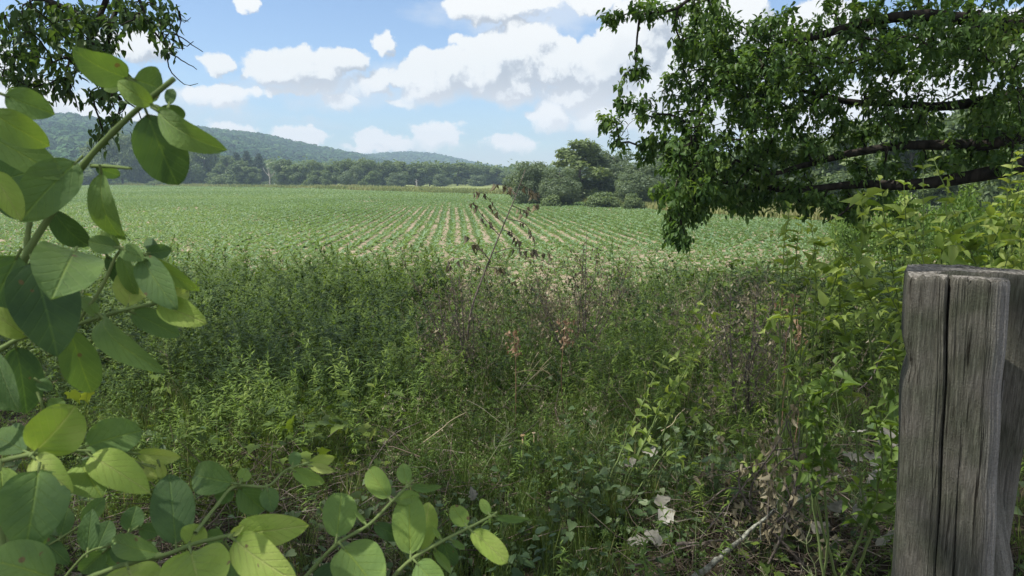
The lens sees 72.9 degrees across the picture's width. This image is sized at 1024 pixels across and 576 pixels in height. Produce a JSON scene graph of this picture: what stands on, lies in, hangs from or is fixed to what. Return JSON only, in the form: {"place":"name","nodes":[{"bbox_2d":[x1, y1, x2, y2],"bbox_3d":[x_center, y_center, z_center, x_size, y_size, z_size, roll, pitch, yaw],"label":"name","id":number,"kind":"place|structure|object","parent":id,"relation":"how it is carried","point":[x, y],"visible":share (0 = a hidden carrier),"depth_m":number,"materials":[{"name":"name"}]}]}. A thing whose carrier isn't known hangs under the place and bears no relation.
{"place":"outdoors","nodes":[
{"label":"outdoors","id":0,"kind":"place"},
{"bbox_2d":[0,206,890,305],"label":"straw","id":1,"kind":"object","parent":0,"point":[481,243],"visible":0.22,"depth_m":33.78,"materials":[{"name":"plant"}]},
{"bbox_2d":[0,194,935,309],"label":"field","id":2,"kind":"structure","parent":0,"point":[485,238],"depth_m":34.87,"materials":[{"name":"plant"}]},
{"bbox_2d":[0,185,970,307],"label":"crop seedlings","id":3,"kind":"object","parent":2,"relation":"on","point":[310,204],"visible":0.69,"depth_m":45.52,"materials":[{"name":"green plant"}]},
{"bbox_2d":[501,161,548,203],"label":"willow tree","id":4,"kind":"object","parent":2,"relation":"on","point":[531,177],"visible":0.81,"depth_m":86.09,"materials":[{"name":"green plant"}]},
{"bbox_2d":[537,168,582,203],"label":"willow tree","id":5,"kind":"object","parent":2,"relation":"on","point":[559,184],"visible":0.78,"depth_m":82.66,"materials":[{"name":"green plant"}]},
{"bbox_2d":[0,182,1023,575],"bbox_3d":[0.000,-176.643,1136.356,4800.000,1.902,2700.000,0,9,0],"label":"ground","id":6,"kind":"structure","parent":0,"point":[762,546],"depth_m":3.55,"materials":[{"name":"soil"}]},
{"bbox_2d":[82,170,94,184],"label":"broadleaf tree","id":7,"kind":"object","parent":6,"relation":"on","point":[87,177],"visible":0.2,"depth_m":317.39,"materials":[{"name":"green plant"}]},
{"bbox_2d":[79,141,112,182],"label":"broadleaf tree","id":8,"kind":"object","parent":6,"relation":"on","point":[84,151],"visible":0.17,"depth_m":338.88,"materials":[{"name":"green plant"}]},
{"bbox_2d":[0,0,202,159],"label":"cherry tree","id":9,"kind":"object","parent":6,"relation":"on","point":[62,27],"visible":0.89,"depth_m":5.46,"materials":[{"name":"green plant"}]},
{"bbox_2d":[0,47,226,545],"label":"honeysuckle shrub","id":10,"kind":"object","parent":6,"relation":"on","point":[42,302],"visible":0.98,"depth_m":0.48,"materials":[{"name":"green plant"}]},
{"bbox_2d":[88,130,145,183],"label":"broadleaf tree","id":11,"kind":"object","parent":6,"relation":"on","point":[125,156],"visible":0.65,"depth_m":322.29,"materials":[{"name":"green plant"}]},
{"bbox_2d":[136,163,155,182],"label":"broadleaf tree","id":12,"kind":"object","parent":6,"relation":"on","point":[147,177],"visible":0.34,"depth_m":327.42,"materials":[{"name":"green plant"}]},
{"bbox_2d":[0,397,334,575],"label":"honeysuckle shrub","id":13,"kind":"object","parent":6,"relation":"on","point":[36,512],"visible":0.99,"depth_m":0.49,"materials":[{"name":"green plant"}]},
{"bbox_2d":[181,158,202,183],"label":"broadleaf tree","id":14,"kind":"object","parent":6,"relation":"on","point":[188,179],"visible":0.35,"depth_m":314.84,"materials":[{"name":"green plant"}]},
{"bbox_2d":[187,151,220,183],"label":"broadleaf tree","id":15,"kind":"object","parent":6,"relation":"on","point":[208,161],"visible":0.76,"depth_m":316.78,"materials":[{"name":"green plant"}]},
{"bbox_2d":[208,173,234,184],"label":"bush","id":16,"kind":"object","parent":6,"relation":"on","point":[222,178],"visible":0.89,"depth_m":287.07,"materials":[{"name":"green plant"}]},
{"bbox_2d":[214,155,234,179],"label":"broadleaf tree","id":17,"kind":"object","parent":6,"relation":"on","point":[227,160],"visible":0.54,"depth_m":312.54,"materials":[{"name":"green plant"}]},
{"bbox_2d":[228,160,255,184],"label":"broadleaf tree","id":18,"kind":"object","parent":6,"relation":"on","point":[240,168],"visible":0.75,"depth_m":296.25,"materials":[{"name":"green plant"}]},
{"bbox_2d":[242,150,253,166],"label":"pine tree","id":19,"kind":"object","parent":6,"relation":"on","point":[245,157],"visible":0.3,"depth_m":341.93,"materials":[{"name":"green plant"}]},
{"bbox_2d":[243,167,262,184],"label":"broadleaf tree","id":20,"kind":"object","parent":6,"relation":"on","point":[256,177],"visible":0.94,"depth_m":297.00,"materials":[{"name":"green plant"}]},
{"bbox_2d":[249,153,272,184],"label":"pine tree","id":21,"kind":"object","parent":6,"relation":"on","point":[257,164],"visible":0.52,"depth_m":337.49,"materials":[{"name":"green plant"}]},
{"bbox_2d":[270,159,300,184],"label":"broadleaf tree","id":22,"kind":"object","parent":6,"relation":"on","point":[280,167],"visible":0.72,"depth_m":284.36,"materials":[{"name":"green plant"}]},
{"bbox_2d":[285,164,309,184],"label":"broadleaf tree","id":23,"kind":"object","parent":6,"relation":"on","point":[301,170],"visible":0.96,"depth_m":283.57,"materials":[{"name":"green plant"}]},
{"bbox_2d":[55,156,569,184],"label":"forest","id":24,"kind":"object","parent":6,"relation":"on","point":[268,162],"visible":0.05,"depth_m":380.37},
{"bbox_2d":[304,159,324,177],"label":"broadleaf tree","id":25,"kind":"object","parent":6,"relation":"on","point":[313,165],"visible":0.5,"depth_m":296.11,"materials":[{"name":"green plant"}]},
{"bbox_2d":[307,171,322,183],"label":"broadleaf tree","id":26,"kind":"object","parent":6,"relation":"on","point":[315,175],"visible":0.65,"depth_m":277.76,"materials":[{"name":"green plant"}]},
{"bbox_2d":[318,164,338,184],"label":"broadleaf tree","id":27,"kind":"object","parent":6,"relation":"on","point":[331,173],"visible":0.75,"depth_m":275.54,"materials":[{"name":"green plant"}]},
{"bbox_2d":[332,157,357,184],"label":"broadleaf tree","id":28,"kind":"object","parent":6,"relation":"on","point":[344,165],"visible":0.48,"depth_m":286.39,"materials":[{"name":"green plant"}]},
{"bbox_2d":[337,165,363,184],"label":"willow tree","id":29,"kind":"object","parent":6,"relation":"on","point":[352,175],"visible":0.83,"depth_m":268.84,"materials":[{"name":"green plant"}]},
{"bbox_2d":[355,157,381,178],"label":"broadleaf tree","id":30,"kind":"object","parent":6,"relation":"on","point":[368,165],"visible":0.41,"depth_m":295.39,"materials":[{"name":"green plant"}]},
{"bbox_2d":[361,170,381,185],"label":"broadleaf tree","id":31,"kind":"object","parent":6,"relation":"on","point":[372,177],"visible":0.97,"depth_m":268.25,"materials":[{"name":"green plant"}]},
{"bbox_2d":[377,160,402,185],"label":"broadleaf tree","id":32,"kind":"object","parent":6,"relation":"on","point":[386,167],"visible":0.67,"depth_m":296.49,"materials":[{"name":"green plant"}]},
{"bbox_2d":[385,173,406,186],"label":"willow tree","id":33,"kind":"object","parent":6,"relation":"on","point":[398,179],"visible":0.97,"depth_m":287.42,"materials":[{"name":"green plant"}]},
{"bbox_2d":[392,161,412,184],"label":"broadleaf tree","id":34,"kind":"object","parent":6,"relation":"on","point":[402,164],"visible":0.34,"depth_m":306.82,"materials":[{"name":"green plant"}]},
{"bbox_2d":[289,463,528,575],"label":"honeysuckle shrub","id":35,"kind":"object","parent":6,"relation":"on","point":[411,528],"visible":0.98,"depth_m":0.57,"materials":[{"name":"green plant"}]},
{"bbox_2d":[404,163,431,185],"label":"broadleaf tree","id":36,"kind":"object","parent":6,"relation":"on","point":[416,168],"visible":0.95,"depth_m":308.74,"materials":[{"name":"green plant"}]},
{"bbox_2d":[417,162,443,185],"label":"broadleaf tree","id":37,"kind":"object","parent":6,"relation":"on","point":[433,169],"visible":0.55,"depth_m":313.31,"materials":[{"name":"green plant"}]},
{"bbox_2d":[22,334,845,575],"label":"vine leaves","id":38,"kind":"object","parent":6,"relation":"on","point":[305,454],"visible":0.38,"depth_m":4.35,"materials":[{"name":"green plant"}]},
{"bbox_2d":[433,174,452,186],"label":"willow tree","id":39,"kind":"object","parent":6,"relation":"on","point":[441,180],"visible":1,"depth_m":298.02,"materials":[{"name":"plant"}]},
{"bbox_2d":[10,239,884,575],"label":"dead weeds","id":40,"kind":"object","parent":6,"relation":"on","point":[532,319],"visible":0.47,"depth_m":7.07,"materials":[{"name":"brown plant"}]},
{"bbox_2d":[438,162,456,185],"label":"broadleaf tree","id":41,"kind":"object","parent":6,"relation":"on","point":[448,168],"visible":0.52,"depth_m":319.84,"materials":[{"name":"green plant"}]},
{"bbox_2d":[395,247,500,395],"bbox_3d":[-0.629,0.333,6.915,1.055,1.472,1.009,0,9,0],"label":"dead shrub","id":42,"kind":"object","parent":6,"relation":"on","point":[437,332],"visible":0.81,"depth_m":6.86,"materials":[{"name":"brown plant"}]},
{"bbox_2d":[451,162,471,185],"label":"broadleaf tree","id":43,"kind":"object","parent":6,"relation":"on","point":[457,180],"visible":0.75,"depth_m":326.24,"materials":[{"name":"green plant"}]},
{"bbox_2d":[30,247,915,395],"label":"leafy weeds","id":44,"kind":"object","parent":6,"relation":"on","point":[858,335],"visible":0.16,"depth_m":10.88,"materials":[{"name":"green plant"}]},
{"bbox_2d":[458,163,487,183],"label":"broadleaf tree","id":45,"kind":"object","parent":6,"relation":"on","point":[473,169],"visible":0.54,"depth_m":331.35,"materials":[{"name":"green plant"}]},
{"bbox_2d":[467,175,485,185],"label":"willow tree","id":46,"kind":"object","parent":6,"relation":"on","point":[476,180],"visible":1,"depth_m":302.70,"materials":[{"name":"plant"}]},
{"bbox_2d":[0,232,975,404],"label":"dark weeds","id":47,"kind":"object","parent":6,"relation":"on","point":[322,327],"visible":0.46,"depth_m":10.16,"materials":[{"name":"green plant"}]},
{"bbox_2d":[480,165,495,184],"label":"broadleaf tree","id":48,"kind":"object","parent":6,"relation":"on","point":[485,170],"visible":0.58,"depth_m":337.20,"materials":[{"name":"green plant"}]},
{"bbox_2d":[478,411,516,499],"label":"mustard stalk","id":49,"kind":"object","parent":6,"relation":"on","point":[497,447],"visible":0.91,"depth_m":3.64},
{"bbox_2d":[487,167,508,184],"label":"broadleaf tree","id":50,"kind":"object","parent":6,"relation":"on","point":[499,174],"visible":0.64,"depth_m":340.70,"materials":[{"name":"green plant"}]},
{"bbox_2d":[445,171,551,369],"bbox_3d":[-0.134,-0.071,7.114,1.085,2.259,0.371,0,9,0],"label":"dead sapling","id":51,"kind":"object","parent":6,"relation":"on","point":[531,194],"visible":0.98,"depth_m":7.03,"materials":[{"name":"brown plant"}]},
{"bbox_2d":[0,278,1023,575],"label":"bedstraw","id":52,"kind":"object","parent":6,"relation":"on","point":[456,438],"visible":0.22,"depth_m":4.98,"materials":[{"name":"green plant"}]},
{"bbox_2d":[0,275,1023,575],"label":"grass","id":53,"kind":"structure","parent":6,"relation":"on","point":[464,475],"depth_m":4.30,"materials":[{"name":"plant"}]},
{"bbox_2d":[0,342,1023,575],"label":"twigs","id":54,"kind":"object","parent":6,"relation":"on","point":[453,472],"visible":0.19,"depth_m":3.46,"materials":[{"name":"brown plant"}]},
{"bbox_2d":[644,529,662,545],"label":"dead leaf","id":55,"kind":"object","parent":54,"relation":"on","point":[657,538],"visible":0.84,"depth_m":2.98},
{"bbox_2d":[654,494,670,507],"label":"dead leaf","id":56,"kind":"object","parent":54,"relation":"on","point":[664,500],"visible":0.97,"depth_m":3.24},
{"bbox_2d":[658,506,674,524],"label":"dead leaf","id":57,"kind":"object","parent":54,"relation":"on","point":[669,516],"visible":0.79,"depth_m":3.12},
{"bbox_2d":[676,539,731,545],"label":"fallen branch","id":58,"kind":"object","parent":54,"relation":"on","point":[688,543],"visible":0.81,"depth_m":2.90,"materials":[{"name":"wood"}]},
{"bbox_2d":[827,500,842,512],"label":"dead leaf","id":59,"kind":"object","parent":54,"relation":"on","point":[835,506],"visible":0.74,"depth_m":3.13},
{"bbox_2d":[875,530,893,545],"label":"dead leaf","id":60,"kind":"object","parent":54,"relation":"on","point":[879,541],"visible":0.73,"depth_m":2.90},
{"bbox_2d":[1,243,1023,575],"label":"goldenrod","id":61,"kind":"object","parent":6,"relation":"on","point":[291,371],"visible":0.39,"depth_m":5.72,"materials":[{"name":"green plant"}]},
{"bbox_2d":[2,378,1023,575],"bbox_3d":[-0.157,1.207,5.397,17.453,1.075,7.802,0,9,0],"label":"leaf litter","id":62,"kind":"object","parent":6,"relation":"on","point":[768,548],"visible":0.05,"depth_m":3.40,"materials":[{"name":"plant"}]},
{"bbox_2d":[3,345,1023,575],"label":"ground ivy","id":63,"kind":"object","parent":6,"relation":"on","point":[570,502],"visible":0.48,"depth_m":3.46,"materials":[{"name":"green plant"}]},
{"bbox_2d":[505,329,521,440],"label":"dock plant","id":64,"kind":"object","parent":6,"relation":"on","point":[515,350],"visible":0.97,"depth_m":5.00,"materials":[{"name":"brown plant"}]},
{"bbox_2d":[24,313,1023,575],"bbox_3d":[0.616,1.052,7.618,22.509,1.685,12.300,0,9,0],"label":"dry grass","id":65,"kind":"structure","parent":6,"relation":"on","point":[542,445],"depth_m":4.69,"materials":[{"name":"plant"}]},
{"bbox_2d":[513,352,558,419],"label":"dry grass tuft","id":66,"kind":"object","parent":6,"relation":"on","point":[533,379],"visible":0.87,"depth_m":5.51,"materials":[{"name":"plant"}]},
{"bbox_2d":[539,194,561,206],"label":"bush","id":67,"kind":"object","parent":6,"relation":"on","point":[552,200],"visible":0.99,"depth_m":79.15,"materials":[{"name":"green plant"}]},
{"bbox_2d":[554,318,574,421],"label":"dock plant","id":68,"kind":"object","parent":6,"relation":"on","point":[566,338],"visible":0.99,"depth_m":5.41,"materials":[{"name":"brown plant"}]},
{"bbox_2d":[510,229,636,381],"bbox_3d":[0.735,0.207,7.546,1.377,1.680,0.985,5,10,27],"label":"dead shrub","id":69,"kind":"object","parent":6,"relation":"on","point":[584,324],"visible":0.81,"depth_m":7.44,"materials":[{"name":"brown plant"}]},
{"bbox_2d":[550,138,612,197],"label":"broadleaf tree","id":70,"kind":"object","parent":6,"relation":"on","point":[589,150],"visible":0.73,"depth_m":93.50,"materials":[{"name":"green plant"}]},
{"bbox_2d":[582,191,622,207],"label":"bush","id":71,"kind":"object","parent":6,"relation":"on","point":[603,199],"visible":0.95,"depth_m":76.95,"materials":[{"name":"green plant"}]},
{"bbox_2d":[590,149,634,195],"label":"willow tree","id":72,"kind":"object","parent":6,"relation":"on","point":[614,164],"visible":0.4,"depth_m":95.67,"materials":[{"name":"plant"}]},
{"bbox_2d":[621,192,645,208],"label":"bush","id":73,"kind":"object","parent":6,"relation":"on","point":[633,200],"visible":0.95,"depth_m":73.31,"materials":[{"name":"green plant"}]},
{"bbox_2d":[614,161,662,202],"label":"willow tree","id":74,"kind":"object","parent":6,"relation":"on","point":[634,180],"visible":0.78,"depth_m":81.87,"materials":[{"name":"green plant"}]},
{"bbox_2d":[644,149,674,188],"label":"willow tree","id":75,"kind":"object","parent":6,"relation":"on","point":[659,162],"visible":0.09,"depth_m":99.71,"materials":[{"name":"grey plant"}]},
{"bbox_2d":[634,527,708,565],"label":"fallen branch","id":76,"kind":"object","parent":6,"relation":"on","point":[661,556],"visible":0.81,"depth_m":2.84,"materials":[{"name":"wood"}]},
{"bbox_2d":[609,291,742,511],"bbox_3d":[0.849,0.642,3.545,0.757,1.283,0.428,8,12,42],"label":"honeysuckle shrub","id":77,"kind":"object","parent":6,"relation":"on","point":[678,382],"visible":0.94,"depth_m":3.52,"materials":[{"name":"green plant"}]},
{"bbox_2d":[695,509,748,568],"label":"mustard stalk","id":78,"kind":"object","parent":6,"relation":"on","point":[717,525],"visible":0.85,"depth_m":2.90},
{"bbox_2d":[691,497,778,575],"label":"fallen branch","id":79,"kind":"object","parent":6,"relation":"on","point":[713,562],"visible":0.94,"depth_m":2.78,"materials":[{"name":"wood"}]},
{"bbox_2d":[660,265,812,426],"bbox_3d":[1.717,0.459,5.218,1.020,1.298,1.113,0,9,0],"label":"dead shrub","id":80,"kind":"object","parent":6,"relation":"on","point":[747,368],"visible":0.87,"depth_m":5.18,"materials":[{"name":"brown plant"}]},
{"bbox_2d":[731,137,804,184],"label":"broadleaf tree","id":81,"kind":"object","parent":6,"relation":"on","point":[741,154],"visible":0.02,"depth_m":89.45,"materials":[{"name":"green plant"}]},
{"bbox_2d":[684,377,864,570],"bbox_3d":[1.091,0.777,2.854,0.673,0.971,0.929,0,9,0],"label":"dead shrub","id":82,"kind":"object","parent":6,"relation":"on","point":[788,512],"visible":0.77,"depth_m":2.88,"materials":[{"name":"brown plant"}]},
{"bbox_2d":[811,521,829,534],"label":"dead leaf","id":83,"kind":"object","parent":82,"relation":"on","point":[814,528],"visible":0.59,"depth_m":2.96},
{"bbox_2d":[774,292,800,429],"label":"dock plant","id":84,"kind":"object","parent":6,"relation":"on","point":[792,296],"visible":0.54,"depth_m":4.62,"materials":[{"name":"brown plant"}]},
{"bbox_2d":[791,319,807,466],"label":"dock plant","id":85,"kind":"object","parent":6,"relation":"on","point":[798,335],"visible":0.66,"depth_m":4.22,"materials":[{"name":"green plant"}]},
{"bbox_2d":[595,0,1023,253],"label":"box elder tree","id":86,"kind":"object","parent":6,"relation":"on","point":[693,190],"visible":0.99,"depth_m":9.44,"materials":[{"name":"green plant"}]},
{"bbox_2d":[777,131,845,200],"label":"broadleaf tree","id":87,"kind":"object","parent":6,"relation":"on","point":[829,171],"visible":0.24,"depth_m":81.75,"materials":[{"name":"green plant"}]},
{"bbox_2d":[740,201,888,562],"bbox_3d":[1.135,0.499,2.773,0.402,1.672,1.040,3,9,17],"label":"honeysuckle shrub","id":88,"kind":"object","parent":6,"relation":"on","point":[824,300],"visible":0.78,"depth_m":2.88,"materials":[{"name":"green plant"}]},
{"bbox_2d":[772,341,900,575],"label":"honeysuckle shrub","id":89,"kind":"object","parent":6,"relation":"on","point":[815,451],"visible":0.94,"depth_m":2.28,"materials":[{"name":"green plant"}]},
{"bbox_2d":[824,219,860,267],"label":"bush","id":90,"kind":"object","parent":6,"relation":"on","point":[846,232],"visible":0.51,"depth_m":25.63,"materials":[{"name":"green plant"}]},
{"bbox_2d":[821,172,863,200],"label":"broadleaf tree","id":91,"kind":"object","parent":6,"relation":"on","point":[838,177],"visible":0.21,"depth_m":68.88,"materials":[{"name":"green plant"}]},
{"bbox_2d":[820,119,882,193],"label":"broadleaf tree","id":92,"kind":"object","parent":6,"relation":"on","point":[843,163],"visible":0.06,"depth_m":78.36,"materials":[{"name":"green plant"}]},
{"bbox_2d":[856,114,937,203],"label":"broadleaf tree","id":93,"kind":"object","parent":6,"relation":"on","point":[910,155],"visible":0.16,"depth_m":72.92,"materials":[{"name":"green plant"}]},
{"bbox_2d":[856,190,947,281],"bbox_3d":[11.854,-1.368,21.071,2.781,3.464,1.727,6,11,34],"label":"bush","id":94,"kind":"object","parent":6,"relation":"on","point":[891,220],"visible":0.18,"depth_m":20.77,"materials":[{"name":"green plant"}]},
{"bbox_2d":[807,156,1023,558],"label":"honeysuckle shrub","id":95,"kind":"object","parent":6,"relation":"on","point":[951,252],"visible":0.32,"depth_m":2.57,"materials":[{"name":"green plant"}]},
{"bbox_2d":[914,171,975,213],"bbox_3d":[37.469,-8.091,59.908,4.925,4.575,5.340,2,9,15],"label":"broadleaf tree","id":96,"kind":"object","parent":6,"relation":"on","point":[940,192],"visible":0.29,"depth_m":59.24,"materials":[{"name":"green plant"}]},
{"bbox_2d":[917,183,994,265],"bbox_3d":[11.513,-0.985,17.988,1.655,3.688,2.664,2,9,11],"label":"bush","id":97,"kind":"object","parent":6,"relation":"on","point":[962,202],"visible":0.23,"depth_m":17.55,"materials":[{"name":"green plant"}]},
{"bbox_2d":[891,264,1023,575],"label":"wooden post","id":98,"kind":"object","parent":6,"relation":"on","point":[961,421],"visible":1,"depth_m":1.51,"materials":[{"name":"wood"}]},
{"bbox_2d":[925,107,995,210],"bbox_3d":[43.710,-11.822,65.243,9.358,10.813,10.146,5,10,31],"label":"broadleaf tree","id":99,"kind":"object","parent":6,"relation":"on","point":[952,125],"visible":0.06,"depth_m":63.82,"materials":[{"name":"green plant"}]},
{"bbox_2d":[962,102,1023,210],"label":"broadleaf tree","id":100,"kind":"object","parent":6,"relation":"on","point":[988,190],"visible":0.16,"depth_m":55.73,"materials":[{"name":"green plant"}]},
{"bbox_2d":[966,177,1023,269],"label":"bush","id":101,"kind":"object","parent":6,"relation":"on","point":[1018,210],"visible":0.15,"depth_m":15.00,"materials":[{"name":"green plant"}]},
{"bbox_2d":[980,151,1023,269],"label":"honeysuckle shrub","id":102,"kind":"object","parent":6,"relation":"on","point":[1005,204],"visible":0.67,"depth_m":2.60,"materials":[{"name":"green plant"}]},
{"bbox_2d":[0,0,1023,166],"label":"sky","id":103,"kind":"structure","parent":0,"point":[495,82],"materials":[{"name":"blue"}]},
{"bbox_2d":[109,182,1003,223],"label":"meadow grass","id":104,"kind":"structure","parent":0,"point":[648,204],"depth_m":182.89,"materials":[{"name":"plant"}]},
{"bbox_3d":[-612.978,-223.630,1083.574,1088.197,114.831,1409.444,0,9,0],"label":"hill","id":105,"kind":"structure","parent":0,"visible":0},
{"bbox_2d":[33,112,388,164],"bbox_3d":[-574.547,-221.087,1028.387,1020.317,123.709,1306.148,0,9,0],"label":"forest","id":106,"kind":"object","parent":105,"relation":"on","point":[67,134],"visible":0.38,"depth_m":793.88,"materials":[{"name":"plant"}]},
{"bbox_3d":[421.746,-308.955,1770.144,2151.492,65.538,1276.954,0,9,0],"label":"hill","id":107,"kind":"structure","parent":0,"visible":0},
{"bbox_2d":[363,151,916,171],"bbox_3d":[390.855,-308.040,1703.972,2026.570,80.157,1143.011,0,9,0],"label":"forest","id":108,"kind":"object","parent":107,"relation":"on","point":[407,157],"visible":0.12,"depth_m":1677.11,"materials":[{"name":"green plant"}]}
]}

